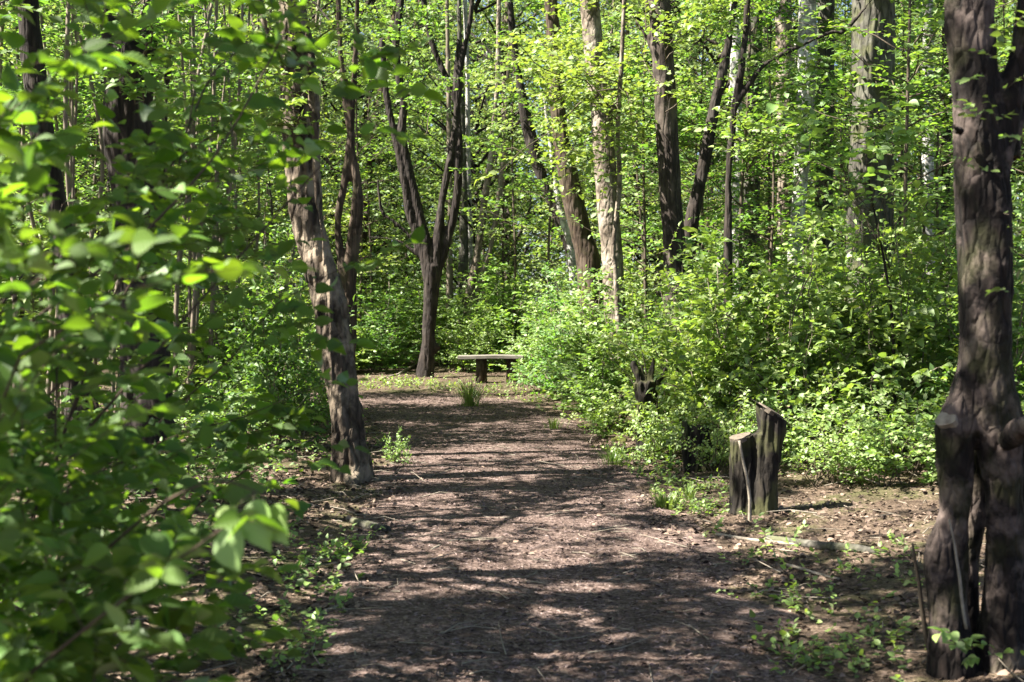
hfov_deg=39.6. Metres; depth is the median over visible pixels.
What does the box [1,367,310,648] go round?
leafy shrub
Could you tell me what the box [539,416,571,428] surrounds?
grass tuft
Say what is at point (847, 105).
tree
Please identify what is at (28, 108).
tree
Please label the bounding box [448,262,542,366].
leafy shrub
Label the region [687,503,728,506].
fallen branch
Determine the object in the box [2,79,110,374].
sapling
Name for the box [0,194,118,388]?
leafy shrub
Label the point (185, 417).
leafy shrub
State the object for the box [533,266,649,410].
leafy shrub
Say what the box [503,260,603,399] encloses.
leafy shrub
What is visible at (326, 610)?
fallen branch
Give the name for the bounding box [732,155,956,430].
leafy shrub
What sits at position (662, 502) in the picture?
grass tuft
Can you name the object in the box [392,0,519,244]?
tree
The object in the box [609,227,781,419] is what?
leafy shrub
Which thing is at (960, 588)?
dead twig
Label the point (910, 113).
tree
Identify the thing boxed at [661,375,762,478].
leafy shrub
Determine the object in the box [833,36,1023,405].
sapling
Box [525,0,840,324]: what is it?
tree
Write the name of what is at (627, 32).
tree
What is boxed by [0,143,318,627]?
leafy shrub
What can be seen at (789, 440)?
leafy shrub
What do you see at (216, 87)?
tree
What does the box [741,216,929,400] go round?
leafy shrub
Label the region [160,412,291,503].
leafy shrub
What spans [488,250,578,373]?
leafy shrub
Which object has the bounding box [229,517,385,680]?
ground cover
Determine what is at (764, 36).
sapling
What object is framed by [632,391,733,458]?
leafy shrub
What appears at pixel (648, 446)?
leafy shrub
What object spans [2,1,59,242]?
tree
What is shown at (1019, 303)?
leafy shrub
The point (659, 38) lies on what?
broadleaf tree
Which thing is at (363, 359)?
leafy shrub
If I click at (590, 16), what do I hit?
broadleaf tree
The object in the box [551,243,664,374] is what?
leafy shrub
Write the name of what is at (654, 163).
tree
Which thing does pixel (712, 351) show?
leafy shrub
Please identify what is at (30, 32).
broadleaf tree
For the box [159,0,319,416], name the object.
hazel coppice
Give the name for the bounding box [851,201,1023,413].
leafy shrub
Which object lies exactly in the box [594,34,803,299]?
sapling
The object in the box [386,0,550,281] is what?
tree
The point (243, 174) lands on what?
sapling
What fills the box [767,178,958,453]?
leafy shrub
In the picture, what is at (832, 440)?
leafy shrub
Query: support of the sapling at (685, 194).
on the forest floor
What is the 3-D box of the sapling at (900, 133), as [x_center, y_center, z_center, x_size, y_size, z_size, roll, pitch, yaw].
[2.563,-0.738,11.298,1.373,2.637,1.175,0,2,0]
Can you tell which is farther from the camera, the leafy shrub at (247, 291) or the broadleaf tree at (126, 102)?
the leafy shrub at (247, 291)
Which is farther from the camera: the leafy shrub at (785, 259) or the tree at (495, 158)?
the tree at (495, 158)
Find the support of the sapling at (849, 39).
on the forest floor
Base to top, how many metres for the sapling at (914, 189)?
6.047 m
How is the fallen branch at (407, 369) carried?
on the forest floor
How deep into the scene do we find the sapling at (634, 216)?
35.91 m
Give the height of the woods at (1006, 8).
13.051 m
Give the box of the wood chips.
[266,392,819,681]
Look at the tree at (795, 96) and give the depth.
35.45 m
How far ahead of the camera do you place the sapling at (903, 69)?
18.88 m
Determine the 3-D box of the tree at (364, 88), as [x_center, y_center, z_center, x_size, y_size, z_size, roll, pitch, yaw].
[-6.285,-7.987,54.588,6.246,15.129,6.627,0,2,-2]
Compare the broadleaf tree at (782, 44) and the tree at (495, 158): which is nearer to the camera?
the broadleaf tree at (782, 44)
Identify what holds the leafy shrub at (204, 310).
on the forest floor
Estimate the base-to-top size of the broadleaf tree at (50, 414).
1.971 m
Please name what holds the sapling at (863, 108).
on the forest floor
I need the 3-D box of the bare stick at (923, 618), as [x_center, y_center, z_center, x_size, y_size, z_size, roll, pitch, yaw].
[1.633,1.044,5.645,0.100,0.486,0.023,0,2,0]
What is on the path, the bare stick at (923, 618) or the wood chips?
the wood chips
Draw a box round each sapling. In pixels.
[0,0,176,319]
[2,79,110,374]
[5,0,211,275]
[7,2,178,386]
[27,0,284,262]
[43,69,254,307]
[93,1,320,260]
[170,130,383,401]
[174,53,286,281]
[230,56,345,286]
[243,57,344,288]
[243,96,405,289]
[256,0,461,368]
[321,26,431,327]
[329,0,485,352]
[397,118,536,286]
[407,71,481,310]
[419,2,572,359]
[420,55,532,308]
[425,44,595,353]
[449,0,635,326]
[468,106,622,292]
[500,125,651,298]
[520,0,690,257]
[532,0,739,342]
[573,4,706,334]
[582,40,658,263]
[593,144,711,323]
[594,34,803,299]
[608,0,851,367]
[620,0,804,312]
[635,90,775,283]
[646,0,850,386]
[660,18,847,390]
[686,8,843,364]
[719,0,915,293]
[720,0,953,265]
[754,76,922,409]
[758,0,1021,413]
[759,131,899,336]
[760,44,924,264]
[761,0,940,276]
[775,0,953,230]
[782,0,1022,303]
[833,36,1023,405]
[842,0,1022,280]
[894,0,1023,259]
[894,72,956,267]
[898,40,1023,263]
[913,0,1023,259]
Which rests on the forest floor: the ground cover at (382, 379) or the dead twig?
the ground cover at (382, 379)
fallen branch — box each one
[318,605,347,615]
[349,517,390,531]
[383,363,416,377]
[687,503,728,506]
[715,533,794,544]
[765,535,878,554]
[786,563,840,579]
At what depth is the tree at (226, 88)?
45.71 m
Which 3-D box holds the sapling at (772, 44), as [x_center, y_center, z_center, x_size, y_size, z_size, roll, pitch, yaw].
[4.446,-2.796,24.714,2.877,6.661,2.796,0,2,-2]
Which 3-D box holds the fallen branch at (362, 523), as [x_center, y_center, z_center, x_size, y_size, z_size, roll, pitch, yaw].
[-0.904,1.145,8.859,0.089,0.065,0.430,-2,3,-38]
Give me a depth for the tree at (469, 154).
27.12 m
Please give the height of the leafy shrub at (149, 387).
2.191 m
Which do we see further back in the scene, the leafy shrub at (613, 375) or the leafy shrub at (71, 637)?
the leafy shrub at (613, 375)
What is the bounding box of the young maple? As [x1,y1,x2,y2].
[463,0,657,415]
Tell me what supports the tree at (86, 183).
on the forest floor
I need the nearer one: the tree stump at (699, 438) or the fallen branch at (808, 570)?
the fallen branch at (808, 570)
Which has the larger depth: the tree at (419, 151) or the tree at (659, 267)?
the tree at (419, 151)
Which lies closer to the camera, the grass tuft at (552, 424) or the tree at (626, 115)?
the grass tuft at (552, 424)
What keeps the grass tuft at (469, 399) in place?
on the path
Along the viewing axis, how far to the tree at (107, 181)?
24.97 m
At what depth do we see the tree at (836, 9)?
32.94 m
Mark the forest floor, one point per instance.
(875, 591)
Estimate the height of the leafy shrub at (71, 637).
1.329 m
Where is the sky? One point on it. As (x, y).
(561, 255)
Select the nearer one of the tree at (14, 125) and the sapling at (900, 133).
the sapling at (900, 133)
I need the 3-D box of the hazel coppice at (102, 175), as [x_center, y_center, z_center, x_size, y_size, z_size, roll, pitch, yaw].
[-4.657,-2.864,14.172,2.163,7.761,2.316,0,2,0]
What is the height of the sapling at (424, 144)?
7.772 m
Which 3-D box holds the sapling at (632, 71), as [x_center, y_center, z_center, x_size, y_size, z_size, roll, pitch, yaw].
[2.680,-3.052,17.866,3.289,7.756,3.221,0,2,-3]
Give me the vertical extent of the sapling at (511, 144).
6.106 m
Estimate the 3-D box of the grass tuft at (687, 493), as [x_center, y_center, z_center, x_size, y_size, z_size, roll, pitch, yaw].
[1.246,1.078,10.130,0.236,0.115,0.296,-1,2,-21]
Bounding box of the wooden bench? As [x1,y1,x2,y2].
[457,354,523,383]
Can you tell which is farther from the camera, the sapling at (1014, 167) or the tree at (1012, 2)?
the tree at (1012, 2)
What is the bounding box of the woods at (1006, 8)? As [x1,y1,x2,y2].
[835,0,1023,312]
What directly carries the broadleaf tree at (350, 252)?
on the forest floor
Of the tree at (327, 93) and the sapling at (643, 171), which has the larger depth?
the tree at (327, 93)
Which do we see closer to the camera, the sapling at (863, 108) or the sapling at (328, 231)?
the sapling at (863, 108)
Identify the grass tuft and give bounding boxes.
[446,377,496,406]
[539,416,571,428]
[593,445,634,465]
[643,488,686,509]
[669,482,703,500]
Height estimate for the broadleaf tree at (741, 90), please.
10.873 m
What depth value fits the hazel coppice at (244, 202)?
25.11 m
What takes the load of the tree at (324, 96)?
on the forest floor
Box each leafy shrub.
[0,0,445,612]
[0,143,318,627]
[0,149,261,558]
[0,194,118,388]
[0,403,317,681]
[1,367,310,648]
[12,95,426,647]
[107,248,292,419]
[111,255,231,352]
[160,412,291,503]
[165,252,266,382]
[173,366,283,452]
[195,231,324,408]
[200,213,363,447]
[229,246,313,359]
[251,357,328,403]
[280,376,367,431]
[289,312,394,371]
[297,265,447,367]
[355,292,421,370]
[356,240,445,354]
[363,264,455,358]
[380,424,412,463]
[406,270,519,363]
[435,286,520,370]
[438,254,538,344]
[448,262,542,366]
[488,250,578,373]
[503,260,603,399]
[508,314,564,390]
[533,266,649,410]
[549,303,654,427]
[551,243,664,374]
[576,378,635,437]
[586,221,752,440]
[602,386,681,464]
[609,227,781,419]
[619,226,796,453]
[626,218,785,391]
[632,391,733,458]
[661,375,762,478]
[690,374,824,464]
[703,200,912,456]
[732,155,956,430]
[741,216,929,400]
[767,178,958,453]
[774,389,903,486]
[783,361,931,471]
[816,390,945,486]
[838,371,948,476]
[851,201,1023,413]
[874,169,1023,435]
[907,416,936,473]
[911,367,1023,468]
[914,218,1023,393]
[934,187,1023,404]
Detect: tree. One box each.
[0,0,54,69]
[0,0,62,67]
[0,0,100,103]
[0,0,248,358]
[0,0,256,361]
[0,1,187,306]
[1,0,107,319]
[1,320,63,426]
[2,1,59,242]
[3,3,208,314]
[3,4,185,282]
[6,0,172,268]
[6,1,221,329]
[12,0,255,268]
[18,0,99,457]
[41,0,217,494]
[110,0,341,289]
[135,0,279,311]
[170,4,309,263]
[171,4,306,249]
[176,0,342,239]
[189,0,433,301]
[194,0,349,284]
[199,0,398,488]
[206,0,506,313]
[207,0,436,252]
[207,10,288,293]
[234,0,404,306]
[243,0,427,278]
[256,0,438,293]
[265,10,374,263]
[316,0,481,293]
[318,0,407,259]
[323,0,454,288]
[324,0,477,254]
[326,0,614,329]
[327,0,501,283]
[334,0,362,366]
[334,1,495,317]
[335,0,491,290]
[341,0,526,290]
[369,0,482,377]
[370,0,633,330]
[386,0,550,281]
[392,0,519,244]
[432,0,551,290]
[436,29,547,290]
[445,0,452,361]
[456,0,467,352]
[457,14,572,282]
[461,0,500,360]
[471,0,626,314]
[473,42,510,353]
[507,0,569,293]
[518,0,607,373]
[524,0,653,400]
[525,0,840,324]
[535,1,718,314]
[541,0,680,259]
[543,98,577,330]
[552,3,700,307]
[560,0,839,302]
[562,0,744,325]
[568,0,772,265]
[577,16,709,265]
[600,0,760,312]
[606,0,917,253]
[616,0,745,412]
[622,0,809,255]
[632,0,850,257]
[681,0,871,394]
[684,1,736,318]
[684,2,849,296]
[686,5,851,295]
[697,0,910,288]
[729,0,742,293]
[742,0,762,360]
[744,0,850,401]
[775,0,793,378]
[805,18,913,230]
[805,21,921,263]
[811,2,918,255]
[814,0,834,290]
[838,0,1020,280]
[838,0,1023,277]
[846,0,897,404]
[894,4,917,243]
[895,0,954,309]
[896,0,1023,227]
[899,0,1023,270]
[921,0,934,282]
[923,0,1023,679]
[934,1,1023,270]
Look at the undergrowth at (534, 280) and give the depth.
45.87 m
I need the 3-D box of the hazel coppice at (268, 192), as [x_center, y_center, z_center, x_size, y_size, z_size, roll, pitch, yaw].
[-4.297,-3.135,25.926,2.349,7.377,2.095,1,3,33]
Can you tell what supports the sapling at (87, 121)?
on the forest floor
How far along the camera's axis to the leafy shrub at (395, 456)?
12.03 m
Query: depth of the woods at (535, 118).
62.60 m
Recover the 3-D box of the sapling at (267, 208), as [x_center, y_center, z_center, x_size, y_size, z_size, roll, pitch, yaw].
[-2.787,-0.791,15.751,2.659,3.452,1.900,2,3,42]
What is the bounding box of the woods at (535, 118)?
[5,0,1018,319]
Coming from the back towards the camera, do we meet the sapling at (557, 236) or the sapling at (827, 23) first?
the sapling at (557, 236)
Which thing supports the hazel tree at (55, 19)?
on the forest floor
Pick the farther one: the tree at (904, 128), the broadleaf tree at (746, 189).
the tree at (904, 128)
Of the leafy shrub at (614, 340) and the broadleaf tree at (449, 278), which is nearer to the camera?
the leafy shrub at (614, 340)
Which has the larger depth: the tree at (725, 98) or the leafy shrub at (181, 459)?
the tree at (725, 98)
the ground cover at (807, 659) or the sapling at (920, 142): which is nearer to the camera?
the ground cover at (807, 659)
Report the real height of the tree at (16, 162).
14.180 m
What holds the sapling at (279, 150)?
on the forest floor
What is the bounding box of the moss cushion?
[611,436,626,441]
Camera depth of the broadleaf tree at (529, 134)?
23.81 m
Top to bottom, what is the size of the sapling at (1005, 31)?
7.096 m
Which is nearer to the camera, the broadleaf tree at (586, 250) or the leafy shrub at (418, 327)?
the broadleaf tree at (586, 250)
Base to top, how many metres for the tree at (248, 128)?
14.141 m
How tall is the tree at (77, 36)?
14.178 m
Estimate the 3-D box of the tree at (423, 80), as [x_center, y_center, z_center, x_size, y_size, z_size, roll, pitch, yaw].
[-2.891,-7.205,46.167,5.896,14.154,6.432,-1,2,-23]
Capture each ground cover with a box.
[0,344,935,681]
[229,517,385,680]
[302,373,600,462]
[591,436,743,515]
[703,512,979,681]
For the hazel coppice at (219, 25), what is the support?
on the forest floor
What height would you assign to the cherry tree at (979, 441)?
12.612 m
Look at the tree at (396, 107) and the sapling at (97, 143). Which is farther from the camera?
the tree at (396, 107)
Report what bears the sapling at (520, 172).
on the forest floor
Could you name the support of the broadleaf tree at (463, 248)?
on the forest floor
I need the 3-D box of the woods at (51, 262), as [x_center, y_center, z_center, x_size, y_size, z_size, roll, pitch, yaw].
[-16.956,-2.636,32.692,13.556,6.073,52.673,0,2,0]
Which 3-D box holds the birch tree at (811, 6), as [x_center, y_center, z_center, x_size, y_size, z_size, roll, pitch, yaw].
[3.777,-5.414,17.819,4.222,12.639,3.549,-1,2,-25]
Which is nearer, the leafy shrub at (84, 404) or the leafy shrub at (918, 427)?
the leafy shrub at (84, 404)
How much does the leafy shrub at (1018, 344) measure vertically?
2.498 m
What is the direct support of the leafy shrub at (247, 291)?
on the forest floor
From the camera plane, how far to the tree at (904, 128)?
50.48 m
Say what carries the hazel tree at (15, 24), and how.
on the forest floor
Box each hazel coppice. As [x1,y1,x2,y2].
[0,0,104,431]
[1,0,258,420]
[129,0,296,426]
[141,2,267,380]
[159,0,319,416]
[171,10,282,287]
[231,19,346,305]
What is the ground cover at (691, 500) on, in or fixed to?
on the path
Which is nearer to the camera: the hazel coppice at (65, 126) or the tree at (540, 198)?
the hazel coppice at (65, 126)
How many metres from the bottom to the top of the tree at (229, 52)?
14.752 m
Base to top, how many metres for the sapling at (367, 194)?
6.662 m
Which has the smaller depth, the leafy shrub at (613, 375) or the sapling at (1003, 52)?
the leafy shrub at (613, 375)
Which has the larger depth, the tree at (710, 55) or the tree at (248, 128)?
the tree at (248, 128)
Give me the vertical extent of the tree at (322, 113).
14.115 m
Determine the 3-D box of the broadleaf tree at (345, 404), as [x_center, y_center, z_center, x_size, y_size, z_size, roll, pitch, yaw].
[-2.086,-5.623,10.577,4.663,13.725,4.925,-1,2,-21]
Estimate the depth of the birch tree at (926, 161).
23.82 m
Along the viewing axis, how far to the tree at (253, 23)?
41.11 m
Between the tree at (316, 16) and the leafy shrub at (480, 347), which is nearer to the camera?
the leafy shrub at (480, 347)
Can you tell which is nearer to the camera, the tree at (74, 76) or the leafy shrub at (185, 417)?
the leafy shrub at (185, 417)
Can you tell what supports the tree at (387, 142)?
on the forest floor
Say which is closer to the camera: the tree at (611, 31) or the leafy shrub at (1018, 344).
the leafy shrub at (1018, 344)
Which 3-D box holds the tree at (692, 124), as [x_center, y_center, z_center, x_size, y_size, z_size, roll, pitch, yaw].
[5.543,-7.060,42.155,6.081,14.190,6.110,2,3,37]
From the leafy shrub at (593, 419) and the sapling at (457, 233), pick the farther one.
the sapling at (457, 233)
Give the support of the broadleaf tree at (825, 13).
on the forest floor
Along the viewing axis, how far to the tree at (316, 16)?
33.45 m
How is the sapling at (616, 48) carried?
on the forest floor
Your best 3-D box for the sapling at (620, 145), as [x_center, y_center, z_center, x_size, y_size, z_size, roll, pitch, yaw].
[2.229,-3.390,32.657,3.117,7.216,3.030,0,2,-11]
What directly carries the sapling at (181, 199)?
on the forest floor
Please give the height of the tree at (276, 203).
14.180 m
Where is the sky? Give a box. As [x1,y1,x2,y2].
[29,0,1018,302]
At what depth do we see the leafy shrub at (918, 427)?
10.17 m
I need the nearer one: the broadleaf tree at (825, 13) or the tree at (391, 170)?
the broadleaf tree at (825, 13)
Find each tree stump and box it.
[630,357,668,454]
[681,420,720,472]
[727,399,786,515]
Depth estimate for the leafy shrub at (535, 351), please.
19.98 m
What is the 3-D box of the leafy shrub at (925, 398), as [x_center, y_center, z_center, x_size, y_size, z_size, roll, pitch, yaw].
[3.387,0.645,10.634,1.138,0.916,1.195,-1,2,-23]
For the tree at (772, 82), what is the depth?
26.72 m
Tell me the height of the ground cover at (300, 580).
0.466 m
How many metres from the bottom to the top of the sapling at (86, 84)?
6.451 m
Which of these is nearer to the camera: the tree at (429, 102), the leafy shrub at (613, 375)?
the leafy shrub at (613, 375)
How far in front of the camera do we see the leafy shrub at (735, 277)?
17.82 m
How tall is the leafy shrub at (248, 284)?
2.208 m
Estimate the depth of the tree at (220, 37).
30.66 m
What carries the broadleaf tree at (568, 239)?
on the forest floor
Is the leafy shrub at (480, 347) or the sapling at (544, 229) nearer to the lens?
the leafy shrub at (480, 347)
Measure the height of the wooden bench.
0.516 m
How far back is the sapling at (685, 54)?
18.45 m
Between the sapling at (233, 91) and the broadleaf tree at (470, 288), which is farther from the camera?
the broadleaf tree at (470, 288)
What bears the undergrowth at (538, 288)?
on the forest floor
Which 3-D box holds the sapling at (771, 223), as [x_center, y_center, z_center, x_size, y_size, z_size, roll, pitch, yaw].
[2.939,-1.490,16.914,2.310,4.651,2.809,1,2,16]
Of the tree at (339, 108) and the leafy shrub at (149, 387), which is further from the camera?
the tree at (339, 108)
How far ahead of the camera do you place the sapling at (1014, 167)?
13.10 m
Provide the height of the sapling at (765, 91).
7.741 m
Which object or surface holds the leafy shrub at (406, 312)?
on the forest floor
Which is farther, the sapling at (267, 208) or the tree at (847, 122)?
the tree at (847, 122)
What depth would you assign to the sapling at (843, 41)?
20.84 m
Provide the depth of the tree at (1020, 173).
37.70 m
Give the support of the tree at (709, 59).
on the forest floor
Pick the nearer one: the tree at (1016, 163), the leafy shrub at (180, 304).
the leafy shrub at (180, 304)
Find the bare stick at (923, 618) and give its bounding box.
[911,543,927,649]
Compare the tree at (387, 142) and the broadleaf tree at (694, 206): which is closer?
the broadleaf tree at (694, 206)
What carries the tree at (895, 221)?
on the forest floor
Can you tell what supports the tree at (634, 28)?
on the forest floor
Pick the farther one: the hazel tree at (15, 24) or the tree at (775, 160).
the tree at (775, 160)
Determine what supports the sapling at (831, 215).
on the forest floor
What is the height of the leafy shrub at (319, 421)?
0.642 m
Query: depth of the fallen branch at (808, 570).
7.36 m
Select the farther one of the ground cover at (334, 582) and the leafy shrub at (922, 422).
the leafy shrub at (922, 422)
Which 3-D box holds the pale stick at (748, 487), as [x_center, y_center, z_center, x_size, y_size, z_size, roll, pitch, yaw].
[1.480,0.909,9.042,0.091,0.558,0.027,0,2,0]
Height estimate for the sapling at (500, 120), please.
7.096 m
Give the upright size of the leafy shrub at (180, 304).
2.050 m
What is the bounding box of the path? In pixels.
[54,389,831,681]
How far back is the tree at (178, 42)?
33.78 m
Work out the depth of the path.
7.30 m
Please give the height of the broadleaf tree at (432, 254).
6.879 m
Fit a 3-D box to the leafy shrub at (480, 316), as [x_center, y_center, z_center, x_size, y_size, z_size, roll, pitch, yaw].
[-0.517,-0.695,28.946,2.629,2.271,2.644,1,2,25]
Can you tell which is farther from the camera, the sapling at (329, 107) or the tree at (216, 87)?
the tree at (216, 87)
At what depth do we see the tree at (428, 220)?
45.36 m
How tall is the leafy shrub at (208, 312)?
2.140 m
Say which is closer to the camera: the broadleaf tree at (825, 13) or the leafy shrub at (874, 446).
the leafy shrub at (874, 446)
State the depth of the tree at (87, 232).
26.68 m
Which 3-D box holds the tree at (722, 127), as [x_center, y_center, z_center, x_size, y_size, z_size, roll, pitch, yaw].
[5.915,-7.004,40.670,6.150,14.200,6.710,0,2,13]
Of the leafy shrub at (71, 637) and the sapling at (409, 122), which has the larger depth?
the sapling at (409, 122)
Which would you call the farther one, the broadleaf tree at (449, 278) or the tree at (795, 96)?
the tree at (795, 96)
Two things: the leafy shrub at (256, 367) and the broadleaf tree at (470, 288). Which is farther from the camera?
the broadleaf tree at (470, 288)
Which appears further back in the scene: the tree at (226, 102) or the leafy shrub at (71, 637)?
the tree at (226, 102)
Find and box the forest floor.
[5,303,1023,681]
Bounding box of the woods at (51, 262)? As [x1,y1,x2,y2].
[3,195,174,313]
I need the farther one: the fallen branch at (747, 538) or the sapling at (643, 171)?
the sapling at (643, 171)
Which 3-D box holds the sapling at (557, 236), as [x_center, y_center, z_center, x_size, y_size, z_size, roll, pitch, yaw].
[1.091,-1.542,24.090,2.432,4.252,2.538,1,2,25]
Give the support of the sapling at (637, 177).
on the forest floor
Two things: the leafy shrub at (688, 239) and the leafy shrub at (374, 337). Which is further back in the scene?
the leafy shrub at (374, 337)
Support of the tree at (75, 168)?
on the forest floor
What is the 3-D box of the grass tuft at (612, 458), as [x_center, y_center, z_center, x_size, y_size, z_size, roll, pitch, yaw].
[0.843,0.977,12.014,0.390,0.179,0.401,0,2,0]
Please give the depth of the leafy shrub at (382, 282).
29.38 m
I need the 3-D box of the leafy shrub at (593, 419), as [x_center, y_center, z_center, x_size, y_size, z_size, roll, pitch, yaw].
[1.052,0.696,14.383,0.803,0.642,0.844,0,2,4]
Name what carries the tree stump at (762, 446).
on the forest floor
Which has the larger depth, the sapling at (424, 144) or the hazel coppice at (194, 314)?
the sapling at (424, 144)
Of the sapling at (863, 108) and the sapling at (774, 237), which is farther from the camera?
the sapling at (774, 237)
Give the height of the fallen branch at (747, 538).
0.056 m
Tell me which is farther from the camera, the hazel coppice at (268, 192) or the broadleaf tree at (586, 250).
the hazel coppice at (268, 192)
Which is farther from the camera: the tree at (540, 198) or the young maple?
the tree at (540, 198)
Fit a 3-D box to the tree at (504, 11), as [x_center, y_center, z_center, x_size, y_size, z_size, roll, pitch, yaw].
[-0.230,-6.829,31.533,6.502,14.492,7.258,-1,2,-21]
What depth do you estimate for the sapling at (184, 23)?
16.03 m
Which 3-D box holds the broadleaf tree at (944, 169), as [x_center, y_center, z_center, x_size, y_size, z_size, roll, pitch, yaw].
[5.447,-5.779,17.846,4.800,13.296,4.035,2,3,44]
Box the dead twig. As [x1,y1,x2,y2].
[948,519,967,628]
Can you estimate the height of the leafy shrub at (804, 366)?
2.252 m
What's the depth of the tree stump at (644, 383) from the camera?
12.58 m
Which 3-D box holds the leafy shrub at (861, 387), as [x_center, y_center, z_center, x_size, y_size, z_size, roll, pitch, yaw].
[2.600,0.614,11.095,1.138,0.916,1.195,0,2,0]
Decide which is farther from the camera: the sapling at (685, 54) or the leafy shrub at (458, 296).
the leafy shrub at (458, 296)
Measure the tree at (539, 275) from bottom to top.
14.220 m
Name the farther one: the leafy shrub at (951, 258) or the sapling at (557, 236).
the sapling at (557, 236)
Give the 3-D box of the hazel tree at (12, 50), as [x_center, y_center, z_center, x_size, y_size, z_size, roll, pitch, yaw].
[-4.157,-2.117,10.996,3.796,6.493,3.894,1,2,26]
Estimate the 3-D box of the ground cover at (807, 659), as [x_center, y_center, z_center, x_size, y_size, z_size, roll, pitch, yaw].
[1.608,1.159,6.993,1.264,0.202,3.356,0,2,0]
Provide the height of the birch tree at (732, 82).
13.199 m
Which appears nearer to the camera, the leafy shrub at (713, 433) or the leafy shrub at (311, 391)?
the leafy shrub at (713, 433)
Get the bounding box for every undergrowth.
[2,256,1013,353]
[31,250,951,330]
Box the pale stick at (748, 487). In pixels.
[738,440,751,520]
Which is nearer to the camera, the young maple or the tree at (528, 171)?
the young maple
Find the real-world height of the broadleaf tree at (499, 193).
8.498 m
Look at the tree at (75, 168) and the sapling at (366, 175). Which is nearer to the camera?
the sapling at (366, 175)
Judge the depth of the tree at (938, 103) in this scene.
37.51 m
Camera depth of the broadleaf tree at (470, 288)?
25.88 m
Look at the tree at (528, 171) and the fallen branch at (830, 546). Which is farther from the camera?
the tree at (528, 171)
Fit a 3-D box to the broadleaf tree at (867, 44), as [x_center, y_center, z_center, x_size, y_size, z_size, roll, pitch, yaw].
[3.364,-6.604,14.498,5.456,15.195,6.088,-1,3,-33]

